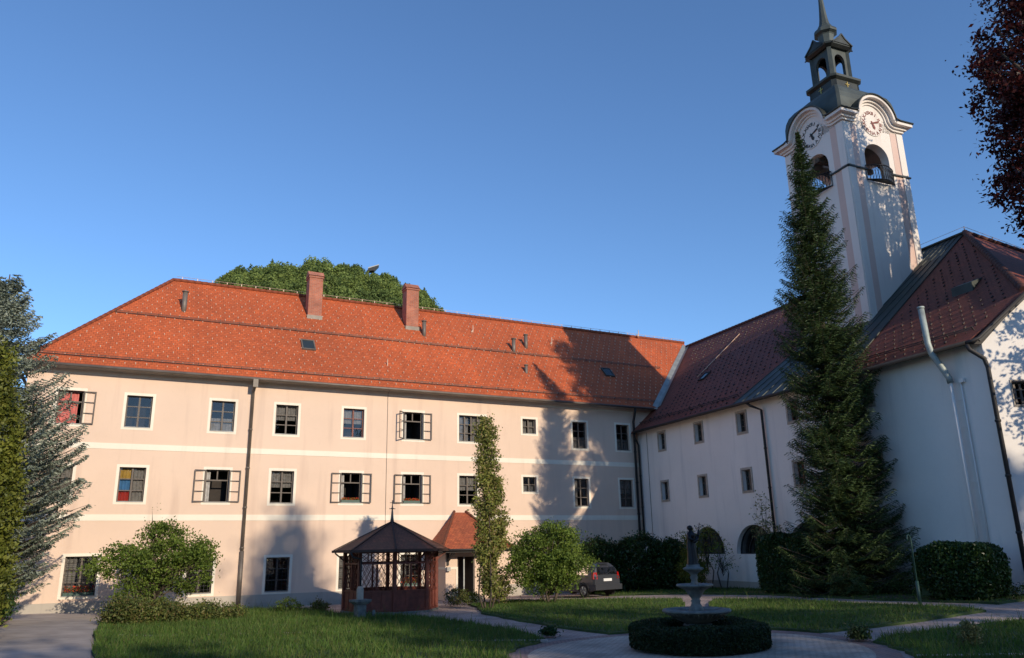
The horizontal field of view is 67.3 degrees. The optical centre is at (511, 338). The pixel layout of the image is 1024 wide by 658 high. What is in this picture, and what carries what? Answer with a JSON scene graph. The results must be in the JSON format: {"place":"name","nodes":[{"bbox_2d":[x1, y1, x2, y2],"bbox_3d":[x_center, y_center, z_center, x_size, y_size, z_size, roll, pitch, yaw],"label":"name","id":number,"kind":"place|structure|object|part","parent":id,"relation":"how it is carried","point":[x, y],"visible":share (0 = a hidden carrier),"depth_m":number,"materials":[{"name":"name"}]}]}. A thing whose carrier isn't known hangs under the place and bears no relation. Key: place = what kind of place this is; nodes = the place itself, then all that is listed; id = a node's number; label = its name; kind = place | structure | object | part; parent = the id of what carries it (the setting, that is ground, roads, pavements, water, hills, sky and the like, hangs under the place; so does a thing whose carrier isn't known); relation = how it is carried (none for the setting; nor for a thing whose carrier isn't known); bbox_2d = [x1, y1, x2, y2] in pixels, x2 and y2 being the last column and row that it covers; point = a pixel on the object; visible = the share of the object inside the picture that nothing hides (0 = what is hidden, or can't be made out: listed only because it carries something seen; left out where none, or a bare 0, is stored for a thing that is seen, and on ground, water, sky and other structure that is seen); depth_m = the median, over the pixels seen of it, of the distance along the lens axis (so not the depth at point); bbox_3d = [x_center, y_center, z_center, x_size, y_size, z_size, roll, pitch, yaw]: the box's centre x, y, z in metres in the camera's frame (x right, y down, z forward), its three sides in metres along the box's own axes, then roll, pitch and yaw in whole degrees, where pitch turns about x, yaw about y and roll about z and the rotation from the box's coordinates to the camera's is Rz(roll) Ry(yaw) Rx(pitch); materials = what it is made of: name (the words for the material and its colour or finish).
{"place":"outdoors","nodes":[
{"label":"outdoors","id":0,"kind":"place"},
{"bbox_2d":[267,277,394,304],"bbox_3d":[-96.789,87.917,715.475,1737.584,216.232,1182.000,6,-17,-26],"label":"hill","id":1,"kind":"structure","parent":0,"point":[351,288],"depth_m":529.16,"materials":[{"name":"green plant"}]},
{"bbox_2d":[214,255,443,310],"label":"hill woodland","id":2,"kind":"object","parent":1,"relation":"on","point":[344,278],"visible":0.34,"depth_m":526.92,"materials":[{"name":"green plant"}]},
{"bbox_2d":[367,264,378,272],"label":"viewing platform","id":3,"kind":"structure","parent":1,"relation":"on","point":[373,269],"depth_m":624.35,"materials":[{"name":"black metal"}]},
{"bbox_2d":[0,593,1023,657],"bbox_3d":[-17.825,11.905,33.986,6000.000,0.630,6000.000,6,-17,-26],"label":"ground","id":4,"kind":"structure","parent":0,"point":[1000,611],"depth_m":24.66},
{"bbox_2d":[0,605,311,657],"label":"walkway","id":5,"kind":"structure","parent":4,"relation":"on","point":[57,635],"depth_m":22.43,"materials":[{"name":"concrete"}]},
{"bbox_2d":[10,271,687,614],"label":"building","id":6,"kind":"structure","parent":4,"relation":"on","point":[280,445],"depth_m":40.69,"materials":[{"name":"beige paint"}]},
{"bbox_2d":[41,463,76,503],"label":"window","id":7,"kind":"structure","parent":6,"relation":"in","point":[71,473],"depth_m":34.67,"materials":[{"name":"white wood"}]},
{"bbox_2d":[51,387,96,426],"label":"window","id":8,"kind":"structure","parent":6,"relation":"in","point":[79,397],"depth_m":35.50,"materials":[{"name":"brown wood"}]},
{"bbox_2d":[57,553,102,599],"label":"window","id":9,"kind":"structure","parent":6,"relation":"in","point":[76,588],"depth_m":33.87,"materials":[{"name":"white wood"}]},
{"bbox_2d":[113,464,149,504],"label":"window","id":10,"kind":"structure","parent":6,"relation":"in","point":[130,482],"depth_m":35.75,"materials":[{"name":"multicoloured wood"}]},
{"bbox_2d":[121,392,155,430],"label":"window","id":11,"kind":"structure","parent":6,"relation":"in","point":[137,416],"depth_m":36.99,"materials":[{"name":"blue wood"}]},
{"bbox_2d":[182,556,215,596],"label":"window","id":12,"kind":"structure","parent":6,"relation":"in","point":[204,590],"depth_m":36.09,"materials":[{"name":"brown wood"}]},
{"bbox_2d":[192,467,240,504],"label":"window","id":13,"kind":"structure","parent":6,"relation":"in","point":[215,490],"depth_m":37.51,"materials":[{"name":"white wood"}]},
{"bbox_2d":[207,398,238,433],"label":"window","id":14,"kind":"structure","parent":6,"relation":"in","point":[221,420],"depth_m":38.32,"materials":[{"name":"blue wood"}]},
{"bbox_2d":[261,554,292,594],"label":"window","id":15,"kind":"structure","parent":6,"relation":"in","point":[276,568],"depth_m":37.78,"materials":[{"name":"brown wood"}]},
{"bbox_2d":[267,468,296,505],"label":"window","id":16,"kind":"structure","parent":6,"relation":"in","point":[281,488],"depth_m":38.82,"materials":[{"name":"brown wood"}]},
{"bbox_2d":[272,402,300,436],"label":"window","id":17,"kind":"structure","parent":6,"relation":"in","point":[284,417],"depth_m":39.74,"materials":[{"name":"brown wood"}]},
{"bbox_2d":[335,553,362,590],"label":"window","id":18,"kind":"structure","parent":6,"relation":"in","point":[339,564],"depth_m":38.91,"materials":[{"name":"white wood"}]},
{"bbox_2d":[330,470,371,504],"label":"window","id":19,"kind":"structure","parent":6,"relation":"in","point":[349,482],"depth_m":40.31,"materials":[{"name":"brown wood"}]},
{"bbox_2d":[340,406,366,439],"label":"window","id":20,"kind":"structure","parent":6,"relation":"in","point":[351,418],"depth_m":41.26,"materials":[{"name":"blue wood"}]},
{"bbox_2d":[398,552,422,585],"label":"window","id":21,"kind":"structure","parent":6,"relation":"in","point":[407,556],"depth_m":40.50,"materials":[{"name":"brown wood"}]},
{"bbox_2d":[394,472,430,505],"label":"window","id":22,"kind":"structure","parent":6,"relation":"in","point":[409,493],"depth_m":41.75,"materials":[{"name":"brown wood"}]},
{"bbox_2d":[399,409,431,441],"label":"window","id":23,"kind":"structure","parent":6,"relation":"in","point":[411,429],"depth_m":42.78,"materials":[{"name":"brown wood"}]},
{"bbox_2d":[457,473,478,506],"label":"window","id":24,"kind":"structure","parent":6,"relation":"in","point":[465,492],"depth_m":43.23,"materials":[{"name":"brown wood"}]},
{"bbox_2d":[457,413,486,443],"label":"window","id":25,"kind":"structure","parent":6,"relation":"in","point":[464,431],"depth_m":44.03,"materials":[{"name":"white wood"}]},
{"bbox_2d":[520,416,537,435],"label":"window","id":26,"kind":"structure","parent":6,"relation":"in","point":[527,426],"depth_m":45.81,"materials":[{"name":"white wood"}]},
{"bbox_2d":[521,475,538,493],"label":"window","id":27,"kind":"structure","parent":6,"relation":"in","point":[527,481],"depth_m":44.90,"materials":[{"name":"white wood"}]},
{"bbox_2d":[570,419,588,450],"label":"window","id":28,"kind":"structure","parent":6,"relation":"in","point":[578,442],"depth_m":47.26,"materials":[{"name":"wood"}]},
{"bbox_2d":[572,476,591,508],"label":"window","id":29,"kind":"structure","parent":6,"relation":"in","point":[580,492],"depth_m":46.40,"materials":[{"name":"wood"}]},
{"bbox_2d":[614,422,631,452],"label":"window","id":30,"kind":"structure","parent":6,"relation":"in","point":[620,430],"depth_m":48.63,"materials":[{"name":"wood"}]},
{"bbox_2d":[618,478,635,508],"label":"window","id":31,"kind":"structure","parent":6,"relation":"in","point":[624,484],"depth_m":47.82,"materials":[{"name":"wood"}]},
{"bbox_2d":[332,500,448,614],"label":"garden pavilion","id":32,"kind":"structure","parent":4,"relation":"on","point":[393,537],"depth_m":30.82,"materials":[{"name":"wood"}]},
{"bbox_2d":[443,587,470,606],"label":"border plant","id":33,"kind":"object","parent":4,"relation":"on","point":[458,601],"visible":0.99,"depth_m":33.25,"materials":[{"name":"green plant"}]},
{"bbox_2d":[458,589,482,604],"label":"border plant","id":34,"kind":"object","parent":4,"relation":"on","point":[474,595],"visible":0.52,"depth_m":34.76,"materials":[{"name":"green plant"}]},
{"bbox_2d":[445,639,547,642],"bbox_3d":[-0.436,7.922,20.133,2.746,0.061,0.140,-3,-15,6],"label":"path edging","id":35,"kind":"object","parent":4,"relation":"on","point":[544,640],"visible":0.18,"depth_m":19.97,"materials":[{"name":"stone"}]},
{"bbox_2d":[538,624,563,638],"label":"border plant","id":36,"kind":"object","parent":4,"relation":"on","point":[548,631],"visible":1,"depth_m":21.02,"materials":[{"name":"green plant"}]},
{"bbox_2d":[551,562,621,597],"bbox_3d":[3.223,11.735,37.593,1.850,1.570,4.350,10,-19,-35],"label":"parked car","id":37,"kind":"object","parent":4,"relation":"on","point":[606,580],"visible":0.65,"depth_m":35.99,"materials":[{"name":"grey paint"}]},
{"bbox_3d":[4.434,10.888,36.112,1.280,0.340,0.105,10,-19,-35],"label":"rear window","id":38,"kind":"part","parent":37,"relation":"part of","materials":[{"name":"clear glass"}]},
{"bbox_2d":[528,633,875,657],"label":"paved circle","id":39,"kind":"object","parent":4,"relation":"on","point":[784,645],"visible":0.69,"depth_m":17.50,"materials":[{"name":"grey stone"}]},
{"bbox_2d":[662,564,731,630],"bbox_3d":[4.394,6.386,18.363,1.620,1.910,1.620,6,-17,-26],"label":"fountain","id":40,"kind":"object","parent":39,"relation":"on","point":[696,612],"visible":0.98,"depth_m":18.19,"materials":[{"name":"stone"}]},
{"bbox_2d":[687,523,703,564],"bbox_3d":[4.469,5.000,18.779,0.359,0.982,0.615,-13,-19,37],"label":"statue","id":41,"kind":"object","parent":40,"relation":"on","point":[692,540],"visible":1,"depth_m":18.62,"materials":[{"name":"grey stone"}]},
{"bbox_2d":[628,615,772,655],"bbox_3d":[4.405,6.975,18.213,3.310,0.620,3.316,6,-17,-26],"label":"ring hedge","id":42,"kind":"object","parent":39,"relation":"on","point":[731,634],"visible":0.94,"depth_m":17.02,"materials":[{"name":"green plant"}]},
{"bbox_2d":[507,630,903,657],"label":"paved ring","id":43,"kind":"object","parent":4,"relation":"on","point":[882,651],"visible":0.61,"depth_m":18.38,"materials":[{"name":"grey stone"}]},
{"bbox_2d":[631,226,1023,592],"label":"white building","id":44,"kind":"structure","parent":4,"relation":"on","point":[945,328],"depth_m":33.36,"materials":[{"name":"paint"}]},
{"bbox_2d":[657,430,666,451],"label":"window","id":45,"kind":"structure","parent":44,"relation":"in","point":[663,436],"depth_m":46.55,"materials":[{"name":"wood"}]},
{"bbox_2d":[660,479,669,501],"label":"window","id":46,"kind":"structure","parent":44,"relation":"in","point":[667,492],"depth_m":45.76,"materials":[{"name":"wood"}]},
{"bbox_2d":[693,420,703,444],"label":"window","id":47,"kind":"structure","parent":44,"relation":"in","point":[700,426],"depth_m":43.25,"materials":[{"name":"wood"}]},
{"bbox_2d":[697,473,708,497],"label":"window","id":48,"kind":"structure","parent":44,"relation":"in","point":[704,479],"depth_m":42.47,"materials":[{"name":"wood"}]},
{"bbox_2d":[697,528,724,553],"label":"arched window","id":49,"kind":"structure","parent":44,"relation":"in","point":[718,538],"depth_m":42.86,"materials":[{"name":"black glass"}]},
{"bbox_2d":[735,409,747,434],"bbox_3d":[12.358,4.389,39.949,1.211,1.229,0.880,5,-16,-22],"label":"window","id":50,"kind":"structure","parent":44,"relation":"in","point":[743,417],"depth_m":39.94,"materials":[{"name":"wood"}]},
{"bbox_2d":[740,467,753,492],"bbox_3d":[12.750,7.256,39.313,1.945,1.269,0.880,5,-16,-22],"label":"window","id":51,"kind":"structure","parent":44,"relation":"in","point":[749,475],"depth_m":39.18,"materials":[{"name":"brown wood"}]},
{"bbox_2d":[741,525,767,553],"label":"arched window","id":52,"kind":"structure","parent":44,"relation":"in","point":[748,543],"depth_m":39.38,"materials":[{"name":"black glass"}]},
{"bbox_2d":[785,397,800,424],"bbox_3d":[13.777,3.456,36.627,1.183,1.229,0.880,5,-16,-22],"label":"window","id":53,"kind":"structure","parent":44,"relation":"in","point":[793,418],"depth_m":36.65,"materials":[{"name":"black wood"}]},
{"bbox_2d":[791,459,807,486],"bbox_3d":[14.099,6.317,35.963,1.765,1.269,0.880,5,-16,-22],"label":"window","id":54,"kind":"structure","parent":44,"relation":"in","point":[793,469],"depth_m":35.93,"materials":[{"name":"black wood"}]},
{"bbox_2d":[798,523,818,531],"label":"arched window","id":55,"kind":"structure","parent":44,"relation":"in","point":[800,528],"depth_m":35.86,"materials":[{"name":"black glass"}]},
{"bbox_2d":[772,0,922,327],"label":"church tower","id":56,"kind":"structure","parent":44,"relation":"on","point":[850,133],"depth_m":39.60,"materials":[{"name":"paint"}]},
{"bbox_2d":[858,377,875,408],"bbox_3d":[15.749,2.398,32.883,1.841,1.229,0.880,5,-16,-22],"label":"window","id":57,"kind":"structure","parent":44,"relation":"in","point":[874,402],"depth_m":32.26,"materials":[{"name":"black wood"}]},
{"bbox_2d":[868,448,885,478],"bbox_3d":[15.498,5.206,31.986,1.179,1.269,0.880,5,-16,-22],"label":"window","id":58,"kind":"structure","parent":44,"relation":"in","point":[874,448],"depth_m":31.80,"materials":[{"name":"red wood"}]},
{"bbox_2d":[1009,379,1023,406],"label":"window","id":59,"kind":"structure","parent":44,"relation":"in","point":[1017,388],"depth_m":27.63,"materials":[{"name":"white wood"}]},
{"bbox_2d":[843,622,872,642],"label":"border plant","id":60,"kind":"object","parent":4,"relation":"on","point":[859,633],"visible":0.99,"depth_m":17.86,"materials":[{"name":"green plant"}]},
{"bbox_2d":[906,534,921,603],"bbox_3d":[12.784,7.385,24.506,0.253,2.246,0.110,6,-17,-26],"label":"garden lamp","id":61,"kind":"object","parent":4,"relation":"on","point":[917,587],"visible":0.86,"depth_m":24.47,"materials":[{"name":"black metal"}]},
{"bbox_2d":[917,653,1022,655],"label":"path edging","id":62,"kind":"object","parent":4,"relation":"on","point":[973,654],"visible":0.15,"depth_m":15.16,"materials":[{"name":"stone"}]},
{"bbox_2d":[945,0,1023,244],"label":"copper beech","id":63,"kind":"object","parent":4,"relation":"on","point":[990,63],"visible":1,"depth_m":31.14,"materials":[{"name":"red plant"}]},
{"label":"planting bed","id":64,"kind":"structure","parent":4,"relation":"on","visible":0},
{"bbox_2d":[0,588,19,624],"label":"border shrub","id":65,"kind":"object","parent":64,"relation":"on","point":[9,612],"visible":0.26,"depth_m":25.08,"materials":[{"name":"green plant"}]},
{"bbox_2d":[0,335,36,626],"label":"thuja tree","id":66,"kind":"object","parent":64,"relation":"on","point":[11,474],"visible":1,"depth_m":21.67,"materials":[{"name":"green plant"}]},
{"bbox_2d":[0,274,94,598],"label":"cedar tree","id":67,"kind":"object","parent":64,"relation":"on","point":[11,308],"visible":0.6,"depth_m":27.74,"materials":[{"name":"green plant"}]},
{"bbox_2d":[0,0,1023,387],"label":"sky","id":68,"kind":"structure","parent":0,"point":[611,165],"materials":[{"name":"blue"}]},
{"bbox_2d":[91,582,1023,657],"bbox_3d":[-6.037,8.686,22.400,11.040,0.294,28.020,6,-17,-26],"label":"lawn","id":69,"kind":"structure","parent":0,"point":[510,651],"depth_m":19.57,"materials":[{"name":"plant"}]},
{"bbox_2d":[84,590,171,624],"bbox_3d":[-13.181,9.422,26.786,2.587,1.294,2.591,-16,-21,43],"label":"juniper shrub","id":70,"kind":"object","parent":69,"relation":"on","point":[121,609],"visible":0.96,"depth_m":26.41,"materials":[{"name":"green plant"}]},
{"bbox_2d":[101,594,184,616],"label":"juniper shrub","id":71,"kind":"object","parent":69,"relation":"on","point":[142,597],"visible":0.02,"depth_m":28.41,"materials":[{"name":"green plant"}]},
{"bbox_2d":[69,516,222,601],"bbox_3d":[-14.771,9.348,31.384,5.712,4.125,3.876,6,-17,-26],"label":"broad shrub","id":72,"kind":"object","parent":69,"relation":"on","point":[157,578],"visible":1,"depth_m":31.09,"materials":[{"name":"green plant"}]},
{"bbox_2d":[137,594,216,622],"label":"juniper shrub","id":73,"kind":"object","parent":69,"relation":"on","point":[175,610],"visible":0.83,"depth_m":27.32,"materials":[{"name":"green plant"}]},
{"bbox_2d":[187,592,253,619],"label":"juniper shrub","id":74,"kind":"object","parent":69,"relation":"on","point":[227,611],"visible":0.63,"depth_m":28.40,"materials":[{"name":"green plant"}]},
{"bbox_2d":[274,596,303,611],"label":"border plant","id":75,"kind":"object","parent":69,"relation":"on","point":[290,606],"visible":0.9,"depth_m":31.33,"materials":[{"name":"green plant"}]},
{"bbox_2d":[308,596,330,610],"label":"border plant","id":76,"kind":"object","parent":69,"relation":"on","point":[318,603],"visible":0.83,"depth_m":30.89,"materials":[{"name":"green plant"}]},
{"bbox_2d":[349,586,371,617],"bbox_3d":[-5.460,9.537,27.699,0.660,1.170,0.480,11,-19,-37],"label":"stone basin","id":77,"kind":"object","parent":69,"relation":"on","point":[359,602],"visible":0.91,"depth_m":27.58,"materials":[{"name":"grey stone"}]},
{"bbox_2d":[468,598,684,634],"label":"lawn","id":78,"kind":"structure","parent":0,"point":[600,631],"depth_m":25.73,"materials":[{"name":"plant"}]},
{"bbox_2d":[466,413,517,608],"bbox_3d":[-0.845,7.027,31.711,2.043,8.026,1.580,6,-17,-26],"label":"column tree","id":79,"kind":"object","parent":78,"relation":"on","point":[488,480],"visible":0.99,"depth_m":31.47,"materials":[{"name":"green plant"}]},
{"bbox_2d":[480,565,515,602],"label":"reddish shrub","id":80,"kind":"object","parent":78,"relation":"on","point":[502,597],"visible":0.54,"depth_m":32.75,"materials":[{"name":"green plant"}]},
{"bbox_2d":[502,516,601,601],"bbox_3d":[1.638,9.573,33.192,4.486,3.725,3.340,-2,-15,4],"label":"round bush","id":81,"kind":"object","parent":78,"relation":"on","point":[552,561],"visible":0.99,"depth_m":32.58,"materials":[{"name":"green plant"}]},
{"bbox_2d":[591,588,1023,604],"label":"lawn","id":82,"kind":"structure","parent":0,"point":[900,599],"depth_m":28.21,"materials":[{"name":"plant"}]},
{"bbox_2d":[571,533,626,593],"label":"laurel bush","id":83,"kind":"object","parent":82,"relation":"on","point":[599,551],"visible":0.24,"depth_m":40.13,"materials":[{"name":"green plant"}]},
{"bbox_2d":[609,529,667,591],"bbox_3d":[6.846,11.729,40.534,3.868,3.323,3.423,6,-17,-26],"label":"laurel bush","id":84,"kind":"object","parent":82,"relation":"on","point":[640,574],"visible":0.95,"depth_m":39.81,"materials":[{"name":"green plant"}]},
{"bbox_2d":[648,532,688,589],"bbox_3d":[8.421,11.685,40.131,2.822,3.053,2.721,-15,-21,41],"label":"laurel bush","id":85,"kind":"object","parent":82,"relation":"on","point":[670,549],"visible":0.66,"depth_m":39.63,"materials":[{"name":"green plant"}]},
{"bbox_2d":[671,527,710,582],"bbox_3d":[8.897,10.945,38.110,2.002,3.173,2.034,6,-17,-26],"label":"young conifer","id":86,"kind":"object","parent":82,"relation":"on","point":[686,575],"visible":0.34,"depth_m":37.93,"materials":[{"name":"green plant"}]},
{"bbox_2d":[697,525,722,588],"bbox_3d":[9.921,11.108,39.067,1.735,3.366,1.539,6,-17,-26],"label":"yellow sapling","id":87,"kind":"object","parent":82,"relation":"on","point":[705,544],"visible":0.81,"depth_m":39.02,"materials":[{"name":"green plant"}]},
{"bbox_2d":[707,531,740,588],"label":"thin shrub","id":88,"kind":"object","parent":82,"relation":"on","point":[721,565],"visible":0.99,"depth_m":37.96,"materials":[{"name":"green plant"}]},
{"bbox_2d":[749,490,783,538],"bbox_3d":[11.901,9.396,35.782,1.610,4.682,1.846,1,-15,-7],"label":"pale sapling","id":89,"kind":"object","parent":82,"relation":"on","point":[763,532],"visible":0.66,"depth_m":36.10,"materials":[{"name":"green plant"}]},
{"bbox_2d":[773,129,920,597],"bbox_3d":[13.120,0.211,32.664,5.894,20.717,5.691,8,-18,-30],"label":"spruce tree","id":90,"kind":"object","parent":82,"relation":"on","point":[834,437],"visible":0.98,"depth_m":31.39,"materials":[{"name":"green plant"}]},
{"bbox_2d":[749,591,1020,600],"bbox_3d":[13.648,9.811,29.501,3.264,0.263,11.930,6,-17,-23],"label":"planting strip","id":91,"kind":"object","parent":82,"relation":"on","point":[901,595],"visible":0.24,"depth_m":27.50,"materials":[{"name":"brown soil"}]},
{"bbox_2d":[755,531,831,593],"bbox_3d":[11.807,9.398,32.315,2.053,2.623,3.040,9,-18,-33],"label":"clipped hedge","id":92,"kind":"object","parent":91,"relation":"on","point":[773,566],"visible":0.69,"depth_m":31.83,"materials":[{"name":"green plant"}]},
{"bbox_2d":[910,540,1012,600],"bbox_3d":[14.765,7.634,25.363,2.212,1.964,2.700,11,-19,-37],"label":"clipped hedge","id":93,"kind":"object","parent":91,"relation":"on","point":[955,570],"visible":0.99,"depth_m":24.66,"materials":[{"name":"green plant"}]},
{"bbox_2d":[1006,582,1023,598],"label":"border plant","id":94,"kind":"object","parent":91,"relation":"on","point":[1014,589],"visible":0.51,"depth_m":24.39,"materials":[{"name":"green plant"}]},
{"bbox_2d":[709,599,985,632],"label":"lawn","id":95,"kind":"structure","parent":0,"point":[839,629],"depth_m":21.05,"materials":[{"name":"plant"}]},
{"bbox_2d":[873,619,1023,657],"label":"lawn","id":96,"kind":"structure","parent":0,"point":[900,648],"depth_m":16.68,"materials":[{"name":"plant"}]},
{"bbox_2d":[949,615,986,648],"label":"border plant","id":97,"kind":"object","parent":96,"relation":"on","point":[969,628],"visible":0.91,"depth_m":16.04,"materials":[{"name":"green plant"}]}
]}

